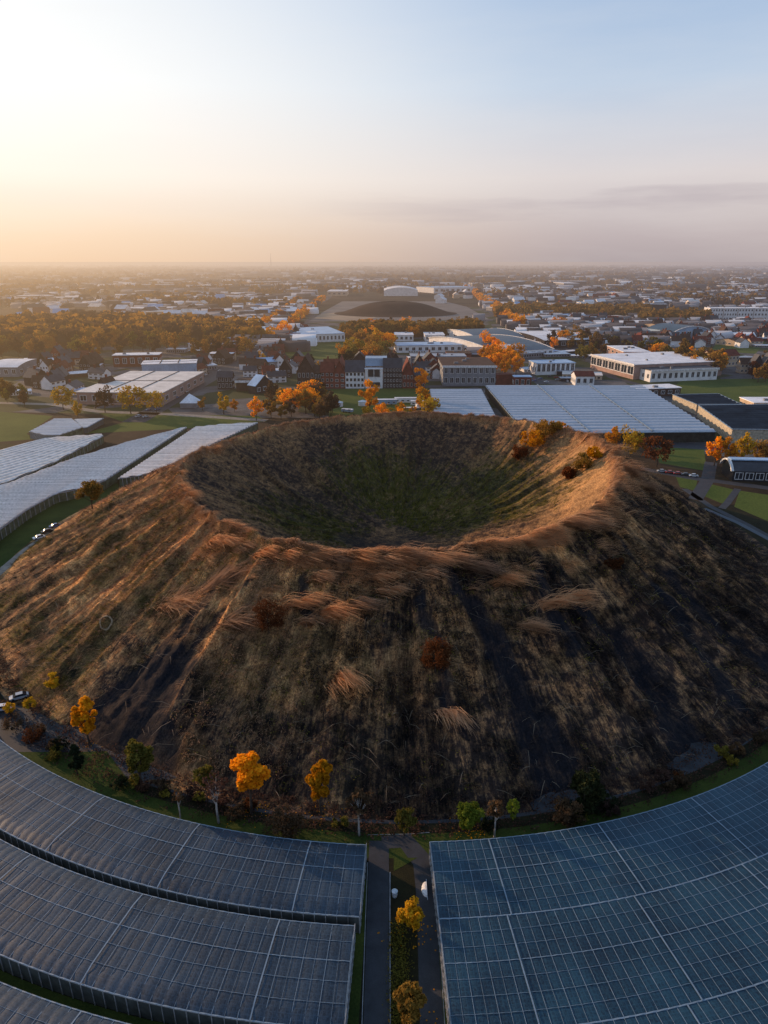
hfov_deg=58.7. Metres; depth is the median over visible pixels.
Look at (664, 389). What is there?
warehouse
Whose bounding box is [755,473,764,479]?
window
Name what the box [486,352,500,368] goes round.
tree
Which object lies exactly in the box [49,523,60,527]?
parked car
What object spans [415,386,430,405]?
tree
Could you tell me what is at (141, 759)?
round tree
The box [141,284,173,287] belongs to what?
shed
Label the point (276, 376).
house
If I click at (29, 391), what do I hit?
shed
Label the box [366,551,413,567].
grass clump
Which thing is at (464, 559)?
grass clump
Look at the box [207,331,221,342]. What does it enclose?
tree
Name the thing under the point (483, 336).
tree
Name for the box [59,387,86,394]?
shed
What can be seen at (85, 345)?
tree
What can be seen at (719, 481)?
road
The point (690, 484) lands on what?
lawn
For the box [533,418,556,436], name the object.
shrub
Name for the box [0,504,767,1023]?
scrub ground
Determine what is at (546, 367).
building
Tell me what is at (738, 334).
house
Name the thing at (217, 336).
tree
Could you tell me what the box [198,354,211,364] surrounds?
house
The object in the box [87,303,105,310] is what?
house
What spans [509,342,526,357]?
tree
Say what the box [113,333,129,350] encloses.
tree
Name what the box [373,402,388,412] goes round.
tree
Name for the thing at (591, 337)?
tree
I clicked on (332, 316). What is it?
sand flat
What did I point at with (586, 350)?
tree
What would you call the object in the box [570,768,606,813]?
round tree
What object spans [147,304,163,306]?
house
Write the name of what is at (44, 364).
house
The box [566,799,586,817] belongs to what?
shrub
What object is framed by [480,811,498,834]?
shrub
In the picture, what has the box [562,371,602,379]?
shed
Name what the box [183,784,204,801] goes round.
shrub
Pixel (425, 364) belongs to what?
house
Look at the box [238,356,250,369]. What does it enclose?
house
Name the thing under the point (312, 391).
tree
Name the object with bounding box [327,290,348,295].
warehouse
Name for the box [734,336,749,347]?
house
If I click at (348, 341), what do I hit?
tree
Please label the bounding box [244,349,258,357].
house
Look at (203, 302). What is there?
house
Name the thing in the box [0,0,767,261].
sky
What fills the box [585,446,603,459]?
shrub
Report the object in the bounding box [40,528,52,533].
parked car
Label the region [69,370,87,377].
shed
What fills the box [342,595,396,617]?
grass clump
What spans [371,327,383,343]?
tree
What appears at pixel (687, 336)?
house
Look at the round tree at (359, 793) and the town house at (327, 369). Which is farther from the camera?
the town house at (327, 369)
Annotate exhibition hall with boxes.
[590,351,722,379]
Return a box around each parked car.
[0,703,11,710]
[9,691,28,701]
[32,534,44,539]
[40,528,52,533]
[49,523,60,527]
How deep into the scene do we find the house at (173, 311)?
1221.76 m
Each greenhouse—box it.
[0,427,186,540]
[0,434,103,484]
[0,740,366,933]
[0,839,355,1023]
[0,982,128,1023]
[29,418,83,439]
[74,418,103,433]
[118,422,257,486]
[429,762,767,935]
[430,389,494,415]
[437,854,767,1023]
[485,384,715,442]
[584,980,767,1023]
[672,393,740,413]
[697,404,767,442]
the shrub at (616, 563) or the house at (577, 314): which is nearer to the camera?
the shrub at (616, 563)
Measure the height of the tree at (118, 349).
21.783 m
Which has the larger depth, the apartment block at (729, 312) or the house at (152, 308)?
the house at (152, 308)
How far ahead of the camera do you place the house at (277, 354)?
675.91 m
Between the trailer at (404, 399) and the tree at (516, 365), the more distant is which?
the tree at (516, 365)
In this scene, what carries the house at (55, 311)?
on the ground at (113, 438)
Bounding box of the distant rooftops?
[0,263,767,352]
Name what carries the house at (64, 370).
on the town ground at (210, 391)
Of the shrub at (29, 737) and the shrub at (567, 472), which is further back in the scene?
the shrub at (567, 472)
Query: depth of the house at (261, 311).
1240.47 m
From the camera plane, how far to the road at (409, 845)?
107.79 m
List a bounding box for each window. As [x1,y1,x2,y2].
[79,395,86,400]
[367,368,380,377]
[369,382,380,386]
[537,364,540,371]
[591,356,596,365]
[596,358,602,366]
[602,359,608,368]
[608,360,614,369]
[614,362,620,371]
[620,363,627,373]
[627,365,633,374]
[734,472,743,479]
[744,473,753,479]
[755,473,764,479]
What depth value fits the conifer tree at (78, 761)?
139.71 m
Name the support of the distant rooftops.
on the ground at (113, 438)
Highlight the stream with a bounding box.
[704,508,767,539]
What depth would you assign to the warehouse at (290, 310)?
1341.24 m
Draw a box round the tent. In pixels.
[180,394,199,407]
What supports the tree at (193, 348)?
on the town ground at (210, 391)
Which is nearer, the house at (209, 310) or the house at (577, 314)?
the house at (577, 314)
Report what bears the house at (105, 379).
on the town ground at (210, 391)
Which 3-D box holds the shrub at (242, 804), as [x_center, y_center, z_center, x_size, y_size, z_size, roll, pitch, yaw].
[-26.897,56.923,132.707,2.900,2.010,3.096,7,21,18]
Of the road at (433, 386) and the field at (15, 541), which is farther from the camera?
the road at (433, 386)
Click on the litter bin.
(394, 892)
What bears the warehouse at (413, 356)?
on the town ground at (210, 391)
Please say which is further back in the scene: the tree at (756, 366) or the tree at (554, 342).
the tree at (554, 342)
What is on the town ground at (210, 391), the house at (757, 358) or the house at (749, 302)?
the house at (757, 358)
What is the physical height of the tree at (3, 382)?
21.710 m
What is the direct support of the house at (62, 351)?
on the town ground at (210, 391)
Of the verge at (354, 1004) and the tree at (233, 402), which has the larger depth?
the tree at (233, 402)
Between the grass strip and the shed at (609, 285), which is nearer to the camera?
the grass strip
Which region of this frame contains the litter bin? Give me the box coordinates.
[392,888,397,897]
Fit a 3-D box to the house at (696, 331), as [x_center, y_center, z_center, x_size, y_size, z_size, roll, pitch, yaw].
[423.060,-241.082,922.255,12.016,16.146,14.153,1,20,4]
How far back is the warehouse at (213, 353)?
720.28 m
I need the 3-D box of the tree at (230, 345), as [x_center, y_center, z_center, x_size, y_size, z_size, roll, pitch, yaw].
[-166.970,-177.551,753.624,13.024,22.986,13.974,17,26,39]
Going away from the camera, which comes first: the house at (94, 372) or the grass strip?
the grass strip
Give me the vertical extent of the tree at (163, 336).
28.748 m
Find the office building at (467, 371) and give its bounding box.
[438,357,496,385]
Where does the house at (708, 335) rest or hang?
on the town ground at (210, 391)
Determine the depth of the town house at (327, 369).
567.26 m
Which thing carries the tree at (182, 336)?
on the town ground at (210, 391)
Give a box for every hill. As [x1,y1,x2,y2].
[0,412,767,819]
[334,301,456,316]
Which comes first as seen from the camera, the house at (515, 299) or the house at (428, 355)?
the house at (428, 355)
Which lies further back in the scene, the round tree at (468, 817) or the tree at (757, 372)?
the tree at (757, 372)
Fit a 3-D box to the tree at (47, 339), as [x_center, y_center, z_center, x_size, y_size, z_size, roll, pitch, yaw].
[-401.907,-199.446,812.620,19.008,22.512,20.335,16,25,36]
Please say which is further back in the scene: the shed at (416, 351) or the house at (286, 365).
the shed at (416, 351)
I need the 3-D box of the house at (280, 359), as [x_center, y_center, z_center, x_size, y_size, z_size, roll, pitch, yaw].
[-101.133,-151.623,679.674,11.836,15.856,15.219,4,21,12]
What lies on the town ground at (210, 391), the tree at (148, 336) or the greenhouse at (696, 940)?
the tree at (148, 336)
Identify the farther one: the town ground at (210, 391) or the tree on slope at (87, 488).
the town ground at (210, 391)
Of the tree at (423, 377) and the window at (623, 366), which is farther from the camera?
the window at (623, 366)
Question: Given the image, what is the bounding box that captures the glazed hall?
[720,457,767,481]
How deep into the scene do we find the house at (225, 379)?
564.10 m
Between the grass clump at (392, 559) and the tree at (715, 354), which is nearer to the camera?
the grass clump at (392, 559)
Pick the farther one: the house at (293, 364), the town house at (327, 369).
the house at (293, 364)
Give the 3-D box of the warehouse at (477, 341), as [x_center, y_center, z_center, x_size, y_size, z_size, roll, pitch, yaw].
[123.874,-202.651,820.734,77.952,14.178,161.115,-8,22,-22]
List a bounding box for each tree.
[0,340,10,357]
[0,378,11,399]
[0,388,9,399]
[3,382,16,397]
[16,383,27,396]
[18,389,28,405]
[20,336,28,351]
[23,341,38,351]
[26,338,37,350]
[32,337,45,350]
[37,335,53,346]
[50,386,77,409]
[67,340,85,350]
[68,744,84,773]
[69,695,97,744]
[71,400,81,415]
[75,336,88,341]
[79,341,91,350]
[89,331,104,346]
[90,344,101,353]
[92,331,107,349]
[94,333,106,350]
[94,384,116,411]
[110,327,122,345]
[111,344,122,353]
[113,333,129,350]
[115,385,146,413]
[124,326,142,344]
[124,738,153,779]
[125,331,137,350]
[135,335,146,348]
[141,331,154,349]
[142,390,166,411]
[148,336,160,351]
[150,328,166,339]
[156,331,176,346]
[167,332,180,352]
[172,785,183,818]
[178,328,191,344]
[188,338,202,353]
[192,764,214,804]
[197,397,205,410]
[199,335,209,343]
[200,339,209,352]
[202,772,228,823]
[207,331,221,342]
[207,337,221,351]
[213,331,222,342]
[217,392,230,413]
[218,331,229,342]
[227,341,237,353]
[229,399,238,410]
[229,751,270,814]
[235,333,245,345]
[237,336,257,350]
[246,396,263,420]
[258,350,265,357]
[261,392,275,414]
[264,380,278,397]
[264,399,276,417]
[272,400,287,415]
[274,387,291,404]
[276,388,305,413]
[277,322,293,330]
[284,398,295,416]
[295,388,314,413]
[296,379,321,390]
[302,387,320,410]
[304,759,332,814]
[307,397,321,416]
[308,381,324,396]
[311,377,327,394]
[311,397,323,417]
[314,397,328,416]
[321,390,340,412]
[335,343,351,355]
[340,350,355,359]
[343,336,355,349]
[344,328,355,338]
[345,342,357,355]
[345,787,373,835]
[352,328,363,342]
[352,339,366,353]
[354,331,369,340]
[357,379,379,406]
[361,340,384,355]
[362,406,371,413]
[363,333,375,344]
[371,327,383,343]
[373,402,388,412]
[375,330,395,345]
[377,338,394,355]
[392,980,427,1023]
[394,806,417,835]
[395,401,406,411]
[395,895,424,930]
[405,325,418,333]
[414,368,427,390]
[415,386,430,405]
[417,323,429,336]
[417,393,440,411]
[456,801,484,833]
[476,345,490,355]
[479,330,491,342]
[481,347,494,356]
[486,336,501,353]
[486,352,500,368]
[486,800,504,837]
[489,345,500,363]
[491,342,506,351]
[499,351,510,372]
[499,354,511,372]
[501,345,517,360]
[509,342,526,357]
[511,353,524,371]
[547,329,558,342]
[549,337,558,349]
[557,330,568,337]
[566,336,575,347]
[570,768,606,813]
[571,324,582,331]
[575,344,584,358]
[576,330,585,337]
[576,337,586,346]
[577,330,588,337]
[580,345,590,357]
[584,328,592,335]
[589,331,598,348]
[590,333,604,349]
[591,348,600,353]
[599,343,608,352]
[604,425,621,445]
[605,334,618,344]
[607,335,620,344]
[620,423,644,457]
[637,337,647,347]
[638,435,674,466]
[646,336,662,349]
[652,342,667,351]
[659,344,668,351]
[659,345,673,351]
[672,344,691,354]
[679,338,693,348]
[692,347,707,356]
[702,349,713,357]
[704,350,731,370]
[705,436,728,465]
[708,357,718,367]
[716,352,728,367]
[722,436,739,457]
[734,432,756,456]
[748,361,760,378]
[752,439,767,457]
[753,363,767,380]
[758,440,767,457]
[761,367,767,380]
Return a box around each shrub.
[0,711,23,730]
[2,702,15,712]
[22,696,36,709]
[22,728,41,744]
[28,722,46,735]
[43,671,59,690]
[45,738,60,750]
[45,745,63,761]
[49,735,69,750]
[109,774,128,791]
[127,773,139,788]
[133,779,152,791]
[154,778,171,795]
[159,784,169,797]
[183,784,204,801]
[192,791,205,801]
[213,789,230,806]
[224,805,243,822]
[237,798,253,809]
[243,797,257,809]
[252,598,289,633]
[259,803,307,838]
[331,816,348,827]
[419,636,453,672]
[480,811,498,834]
[506,798,519,819]
[511,444,528,459]
[519,429,545,450]
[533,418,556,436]
[549,421,562,432]
[552,796,586,828]
[561,466,576,478]
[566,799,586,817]
[569,802,588,823]
[570,452,593,469]
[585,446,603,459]
[593,798,612,814]
[599,793,623,809]
[599,798,620,816]
[603,557,624,569]
[639,777,658,792]
[663,780,678,791]
[673,770,684,781]
[673,770,692,790]
[714,744,728,755]
[723,753,739,766]
[728,741,745,755]
[752,730,767,742]
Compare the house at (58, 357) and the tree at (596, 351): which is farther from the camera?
the tree at (596, 351)
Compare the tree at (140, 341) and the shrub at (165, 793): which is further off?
the tree at (140, 341)
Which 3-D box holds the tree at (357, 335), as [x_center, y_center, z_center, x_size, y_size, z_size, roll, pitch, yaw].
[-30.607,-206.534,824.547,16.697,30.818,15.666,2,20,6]
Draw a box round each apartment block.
[704,307,723,318]
[720,307,737,318]
[735,307,753,318]
[751,307,767,318]
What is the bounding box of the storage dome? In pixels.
[421,879,427,899]
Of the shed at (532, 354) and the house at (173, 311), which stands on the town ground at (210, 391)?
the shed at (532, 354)
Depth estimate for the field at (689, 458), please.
367.94 m
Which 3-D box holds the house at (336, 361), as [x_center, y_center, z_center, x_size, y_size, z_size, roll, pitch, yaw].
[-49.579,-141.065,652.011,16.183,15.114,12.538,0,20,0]
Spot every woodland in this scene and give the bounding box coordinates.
[0,263,767,306]
[0,309,265,348]
[234,284,527,340]
[338,299,712,337]
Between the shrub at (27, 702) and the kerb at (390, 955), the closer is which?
the kerb at (390, 955)
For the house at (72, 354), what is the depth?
696.14 m
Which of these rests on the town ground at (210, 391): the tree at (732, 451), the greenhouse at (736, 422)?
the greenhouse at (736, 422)
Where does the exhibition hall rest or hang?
on the town ground at (210, 391)
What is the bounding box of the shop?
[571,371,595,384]
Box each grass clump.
[153,575,216,617]
[183,555,255,596]
[206,533,235,547]
[211,596,285,633]
[212,534,248,549]
[226,539,258,555]
[250,541,286,559]
[271,543,305,562]
[275,591,342,610]
[293,545,340,564]
[293,606,339,629]
[305,570,350,583]
[309,598,377,625]
[322,547,360,566]
[324,666,375,699]
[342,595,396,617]
[345,548,382,564]
[361,567,405,585]
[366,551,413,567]
[368,582,413,598]
[394,541,459,564]
[400,563,450,587]
[418,550,475,569]
[425,706,479,736]
[438,546,489,568]
[457,558,509,576]
[484,571,544,589]
[509,616,559,635]
[525,593,587,612]
[553,584,602,610]
[560,513,604,532]
[576,429,609,446]
[580,509,623,531]
[601,442,637,458]
[610,459,660,478]
[632,476,671,499]
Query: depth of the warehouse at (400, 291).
2065.48 m
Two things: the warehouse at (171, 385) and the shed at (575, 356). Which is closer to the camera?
the warehouse at (171, 385)
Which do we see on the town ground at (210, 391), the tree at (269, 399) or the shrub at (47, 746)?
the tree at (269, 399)
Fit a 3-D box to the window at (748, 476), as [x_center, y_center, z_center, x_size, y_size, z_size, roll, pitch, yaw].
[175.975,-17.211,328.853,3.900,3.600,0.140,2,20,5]
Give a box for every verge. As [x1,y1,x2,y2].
[347,880,367,1023]
[394,858,415,870]
[439,952,446,1023]
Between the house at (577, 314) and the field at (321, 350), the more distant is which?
the house at (577, 314)
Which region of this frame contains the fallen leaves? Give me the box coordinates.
[79,739,484,1023]
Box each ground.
[0,262,767,507]
[0,307,767,457]
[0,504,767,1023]
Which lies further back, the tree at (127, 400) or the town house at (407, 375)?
the town house at (407, 375)
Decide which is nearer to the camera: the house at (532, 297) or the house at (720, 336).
the house at (720, 336)
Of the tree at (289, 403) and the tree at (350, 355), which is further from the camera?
the tree at (350, 355)
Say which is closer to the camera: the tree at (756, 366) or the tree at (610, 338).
the tree at (756, 366)
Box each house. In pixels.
[21,304,27,311]
[22,366,46,385]
[27,304,45,312]
[28,350,43,366]
[31,373,45,388]
[32,307,49,314]
[39,356,52,371]
[39,372,65,389]
[40,350,52,357]
[47,305,59,312]
[49,367,66,383]
[50,343,62,358]
[50,353,70,366]
[50,362,59,369]
[52,308,69,313]
[58,359,71,371]
[58,364,69,382]
[60,304,74,308]
[60,347,71,355]
[63,353,73,369]
[63,379,84,389]
[65,349,81,364]
[74,352,86,364]
[78,294,90,297]
[78,352,99,370]
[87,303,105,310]
[87,365,110,379]
[89,350,104,366]
[98,374,115,383]
[106,301,120,304]
[114,305,130,309]
[141,306,157,314]
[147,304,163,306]
[162,301,173,304]
[163,310,182,313]
[181,309,193,314]
[191,354,207,371]
[192,311,207,313]
[196,300,207,304]
[197,363,206,372]
[198,350,212,362]
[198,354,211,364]
[208,309,223,311]
[213,347,232,364]
[215,294,224,297]
[216,371,234,388]
[217,346,236,359]
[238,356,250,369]
[239,311,256,313]
[243,363,257,376]
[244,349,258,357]
[248,355,268,373]
[254,310,267,313]
[261,363,275,376]
[263,345,280,351]
[266,369,286,382]
[267,349,283,356]
[270,311,285,314]
[272,342,284,352]
[272,349,280,358]
[274,351,290,367]
[278,356,291,377]
[288,359,297,373]
[291,348,303,359]
[293,354,304,364]
[296,299,309,302]
[296,352,315,387]
[313,365,321,382]
[320,362,334,387]
[323,356,338,367]
[333,355,345,387]
[345,360,364,387]
[352,348,364,359]
[365,356,386,387]
[383,358,402,387]
[387,349,392,357]
[392,349,398,357]
[402,357,413,387]
[413,352,422,364]
[413,366,424,387]
[416,359,430,372]
[422,349,434,360]
[428,356,436,366]
[430,361,439,378]
[430,368,439,378]
[434,293,443,298]
[435,296,446,302]
[448,291,457,296]
[453,292,459,297]
[463,292,472,298]
[511,297,524,301]
[528,294,535,300]
[537,298,547,302]
[566,297,575,302]
[572,311,580,316]
[579,295,589,300]
[579,301,593,303]
[584,316,594,321]
[593,293,603,296]
[598,311,607,316]
[611,316,622,321]
[623,319,633,323]
[632,333,642,345]
[652,318,663,322]
[670,334,681,346]
[679,332,690,342]
[691,334,707,345]
[693,327,702,335]
[694,337,705,347]
[700,315,710,319]
[700,330,712,343]
[709,314,718,319]
[715,333,724,340]
[718,324,727,330]
[733,331,743,337]
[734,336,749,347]
[736,357,751,372]
[741,301,756,304]
[747,336,763,345]
[747,354,761,374]
[756,326,761,336]
[758,326,767,336]
[761,352,767,365]
[762,329,767,336]
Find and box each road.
[0,402,267,420]
[122,296,331,421]
[279,385,481,389]
[363,841,388,1023]
[381,834,443,1023]
[480,307,574,349]
[510,365,546,383]
[584,358,672,398]
[617,442,757,452]
[642,467,767,489]
[688,462,716,500]
[718,488,740,508]
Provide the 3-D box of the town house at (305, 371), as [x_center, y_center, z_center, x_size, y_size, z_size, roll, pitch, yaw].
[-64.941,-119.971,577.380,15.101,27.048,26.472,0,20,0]
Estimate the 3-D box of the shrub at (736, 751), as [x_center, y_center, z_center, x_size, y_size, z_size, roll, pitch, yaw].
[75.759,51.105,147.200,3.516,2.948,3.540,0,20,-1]
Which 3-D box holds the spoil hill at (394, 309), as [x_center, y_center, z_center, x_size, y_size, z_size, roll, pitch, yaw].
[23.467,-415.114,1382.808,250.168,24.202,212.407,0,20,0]
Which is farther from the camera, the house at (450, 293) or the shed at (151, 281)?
the shed at (151, 281)
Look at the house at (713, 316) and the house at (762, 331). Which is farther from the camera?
the house at (713, 316)
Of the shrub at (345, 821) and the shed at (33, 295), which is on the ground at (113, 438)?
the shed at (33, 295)
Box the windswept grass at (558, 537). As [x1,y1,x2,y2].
[142,440,663,620]
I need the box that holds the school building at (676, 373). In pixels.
[639,365,719,381]
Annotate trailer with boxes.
[341,408,352,412]
[377,399,396,404]
[394,397,416,402]
[404,407,424,409]
[411,400,423,405]
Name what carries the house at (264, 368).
on the town ground at (210, 391)
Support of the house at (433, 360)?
on the town ground at (210, 391)
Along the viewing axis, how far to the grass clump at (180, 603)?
173.69 m
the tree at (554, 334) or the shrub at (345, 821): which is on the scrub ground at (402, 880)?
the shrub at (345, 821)
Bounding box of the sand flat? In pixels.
[316,313,375,320]
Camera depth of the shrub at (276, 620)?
159.58 m
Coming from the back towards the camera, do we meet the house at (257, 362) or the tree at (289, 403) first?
the house at (257, 362)
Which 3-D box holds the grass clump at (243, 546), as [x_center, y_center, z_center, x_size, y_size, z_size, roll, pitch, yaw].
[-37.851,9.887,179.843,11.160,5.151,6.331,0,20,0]
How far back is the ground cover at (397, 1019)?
102.91 m
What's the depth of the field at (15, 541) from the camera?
277.96 m
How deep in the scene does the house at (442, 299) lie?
1709.23 m
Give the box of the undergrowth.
[0,620,767,842]
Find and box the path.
[1,694,766,823]
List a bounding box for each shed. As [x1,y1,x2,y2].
[10,388,31,395]
[16,295,53,296]
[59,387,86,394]
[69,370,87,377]
[73,301,87,306]
[131,307,143,311]
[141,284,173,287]
[146,310,163,313]
[150,280,183,282]
[166,348,187,352]
[207,363,217,369]
[220,276,243,278]
[243,285,273,288]
[247,281,279,284]
[407,350,425,352]
[468,283,501,285]
[471,353,480,356]
[482,276,505,279]
[506,281,524,283]
[519,367,529,371]
[520,351,543,357]
[543,352,569,356]
[549,281,586,284]
[554,282,578,285]
[556,350,575,353]
[557,370,573,374]
[559,377,570,380]
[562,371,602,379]
[571,354,590,357]
[606,284,622,286]
[643,303,666,309]
[752,344,767,347]
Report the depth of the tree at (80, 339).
779.58 m
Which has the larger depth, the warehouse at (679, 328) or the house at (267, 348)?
the warehouse at (679, 328)
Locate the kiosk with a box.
[512,375,531,384]
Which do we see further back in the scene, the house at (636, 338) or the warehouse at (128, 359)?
the house at (636, 338)
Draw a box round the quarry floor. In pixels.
[310,301,487,321]
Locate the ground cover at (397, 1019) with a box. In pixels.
[382,920,414,1023]
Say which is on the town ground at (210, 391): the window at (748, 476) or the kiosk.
the kiosk
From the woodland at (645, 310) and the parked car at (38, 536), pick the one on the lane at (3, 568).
the parked car at (38, 536)
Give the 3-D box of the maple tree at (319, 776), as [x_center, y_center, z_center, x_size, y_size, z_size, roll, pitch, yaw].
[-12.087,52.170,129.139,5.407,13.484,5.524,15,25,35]
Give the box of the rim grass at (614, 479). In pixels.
[169,410,628,564]
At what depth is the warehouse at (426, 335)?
903.55 m
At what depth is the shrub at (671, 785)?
137.00 m
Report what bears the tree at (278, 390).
on the town ground at (210, 391)
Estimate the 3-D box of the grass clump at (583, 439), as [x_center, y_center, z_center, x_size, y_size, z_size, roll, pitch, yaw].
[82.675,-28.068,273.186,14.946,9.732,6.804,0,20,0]
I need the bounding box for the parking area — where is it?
[0,701,128,775]
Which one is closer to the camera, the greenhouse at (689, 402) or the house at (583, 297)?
the greenhouse at (689, 402)
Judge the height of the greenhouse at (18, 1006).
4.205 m
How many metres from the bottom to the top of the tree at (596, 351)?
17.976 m
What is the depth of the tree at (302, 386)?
503.49 m
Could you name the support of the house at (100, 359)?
on the town ground at (210, 391)
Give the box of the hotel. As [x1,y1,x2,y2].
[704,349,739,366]
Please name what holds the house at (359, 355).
on the town ground at (210, 391)
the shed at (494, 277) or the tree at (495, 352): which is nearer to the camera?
the tree at (495, 352)
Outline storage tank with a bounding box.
[358,400,366,405]
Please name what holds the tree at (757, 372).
on the town ground at (210, 391)
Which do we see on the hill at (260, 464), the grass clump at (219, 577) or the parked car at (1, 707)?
the grass clump at (219, 577)
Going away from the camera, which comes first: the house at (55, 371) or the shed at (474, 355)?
the house at (55, 371)
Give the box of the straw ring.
[99,615,112,630]
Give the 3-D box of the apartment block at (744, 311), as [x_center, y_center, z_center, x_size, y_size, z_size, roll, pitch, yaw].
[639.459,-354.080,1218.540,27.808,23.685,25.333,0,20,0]
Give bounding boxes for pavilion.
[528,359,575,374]
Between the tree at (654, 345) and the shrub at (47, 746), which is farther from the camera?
the tree at (654, 345)
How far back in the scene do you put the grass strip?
98.19 m
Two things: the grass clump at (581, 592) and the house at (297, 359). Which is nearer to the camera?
the grass clump at (581, 592)
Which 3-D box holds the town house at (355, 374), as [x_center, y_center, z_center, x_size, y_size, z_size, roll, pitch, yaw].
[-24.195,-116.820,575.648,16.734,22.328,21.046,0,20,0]
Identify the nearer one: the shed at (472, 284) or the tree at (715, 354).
the tree at (715, 354)
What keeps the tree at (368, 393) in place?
on the town ground at (210, 391)
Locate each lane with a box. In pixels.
[0,519,70,574]
[682,489,767,536]
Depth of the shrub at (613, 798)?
132.42 m
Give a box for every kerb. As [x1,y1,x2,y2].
[362,862,367,1020]
[389,895,390,1023]
[440,960,444,1023]
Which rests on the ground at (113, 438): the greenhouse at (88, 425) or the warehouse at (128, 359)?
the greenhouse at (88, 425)
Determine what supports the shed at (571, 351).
on the town ground at (210, 391)
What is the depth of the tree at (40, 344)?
762.99 m
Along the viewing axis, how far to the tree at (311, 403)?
464.69 m
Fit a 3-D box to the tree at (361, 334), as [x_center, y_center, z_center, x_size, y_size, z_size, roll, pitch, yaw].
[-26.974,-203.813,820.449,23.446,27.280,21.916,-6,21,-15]
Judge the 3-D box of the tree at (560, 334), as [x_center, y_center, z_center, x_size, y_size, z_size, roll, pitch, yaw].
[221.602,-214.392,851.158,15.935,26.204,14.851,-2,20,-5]
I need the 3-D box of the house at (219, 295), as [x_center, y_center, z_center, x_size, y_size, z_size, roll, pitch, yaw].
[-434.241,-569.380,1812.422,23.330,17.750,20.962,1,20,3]
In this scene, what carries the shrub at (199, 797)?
on the scrub ground at (402, 880)
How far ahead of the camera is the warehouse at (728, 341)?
859.41 m
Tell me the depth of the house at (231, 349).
727.57 m
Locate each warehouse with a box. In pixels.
[0,359,36,376]
[76,371,203,404]
[112,352,161,366]
[141,359,197,370]
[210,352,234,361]
[235,378,251,390]
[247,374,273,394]
[251,307,296,313]
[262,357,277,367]
[283,326,344,341]
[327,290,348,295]
[384,286,417,295]
[394,332,413,340]
[394,342,462,352]
[410,353,466,363]
[416,286,476,292]
[423,332,444,340]
[428,334,554,352]
[445,350,471,356]
[446,328,524,337]
[495,372,512,384]
[516,330,604,347]
[606,345,650,353]
[630,384,681,395]
[645,323,659,326]
[647,323,709,337]
[715,337,739,345]
[739,397,767,403]
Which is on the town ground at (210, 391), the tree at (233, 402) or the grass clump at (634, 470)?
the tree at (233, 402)
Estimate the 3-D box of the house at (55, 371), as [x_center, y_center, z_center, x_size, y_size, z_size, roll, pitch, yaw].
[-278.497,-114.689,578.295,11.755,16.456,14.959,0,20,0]
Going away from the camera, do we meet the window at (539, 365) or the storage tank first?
the storage tank
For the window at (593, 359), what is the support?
in the exhibition hall
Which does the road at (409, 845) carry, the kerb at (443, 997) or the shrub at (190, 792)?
the kerb at (443, 997)
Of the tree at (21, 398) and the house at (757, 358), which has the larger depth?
the house at (757, 358)
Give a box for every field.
[0,412,52,441]
[0,483,124,566]
[85,413,264,433]
[285,338,347,359]
[329,384,427,416]
[656,448,705,469]
[676,379,767,401]
[713,341,765,353]
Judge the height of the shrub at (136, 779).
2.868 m
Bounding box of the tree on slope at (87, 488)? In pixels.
[74,479,103,508]
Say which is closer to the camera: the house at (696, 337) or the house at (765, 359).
the house at (765, 359)
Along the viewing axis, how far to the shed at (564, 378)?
602.84 m
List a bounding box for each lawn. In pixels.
[18,742,767,857]
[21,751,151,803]
[676,477,696,489]
[705,485,732,502]
[734,491,767,520]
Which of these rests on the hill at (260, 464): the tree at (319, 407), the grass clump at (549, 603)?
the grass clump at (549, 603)
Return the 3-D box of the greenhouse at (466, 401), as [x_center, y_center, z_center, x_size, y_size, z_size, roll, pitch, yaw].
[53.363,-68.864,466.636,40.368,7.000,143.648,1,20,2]
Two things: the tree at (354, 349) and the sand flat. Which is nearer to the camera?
the tree at (354, 349)
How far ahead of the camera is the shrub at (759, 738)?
150.53 m
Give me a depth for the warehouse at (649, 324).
997.86 m
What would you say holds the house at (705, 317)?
on the town ground at (210, 391)
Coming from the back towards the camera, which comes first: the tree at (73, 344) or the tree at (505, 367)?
the tree at (73, 344)
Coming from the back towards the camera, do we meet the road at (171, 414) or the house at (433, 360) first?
the house at (433, 360)

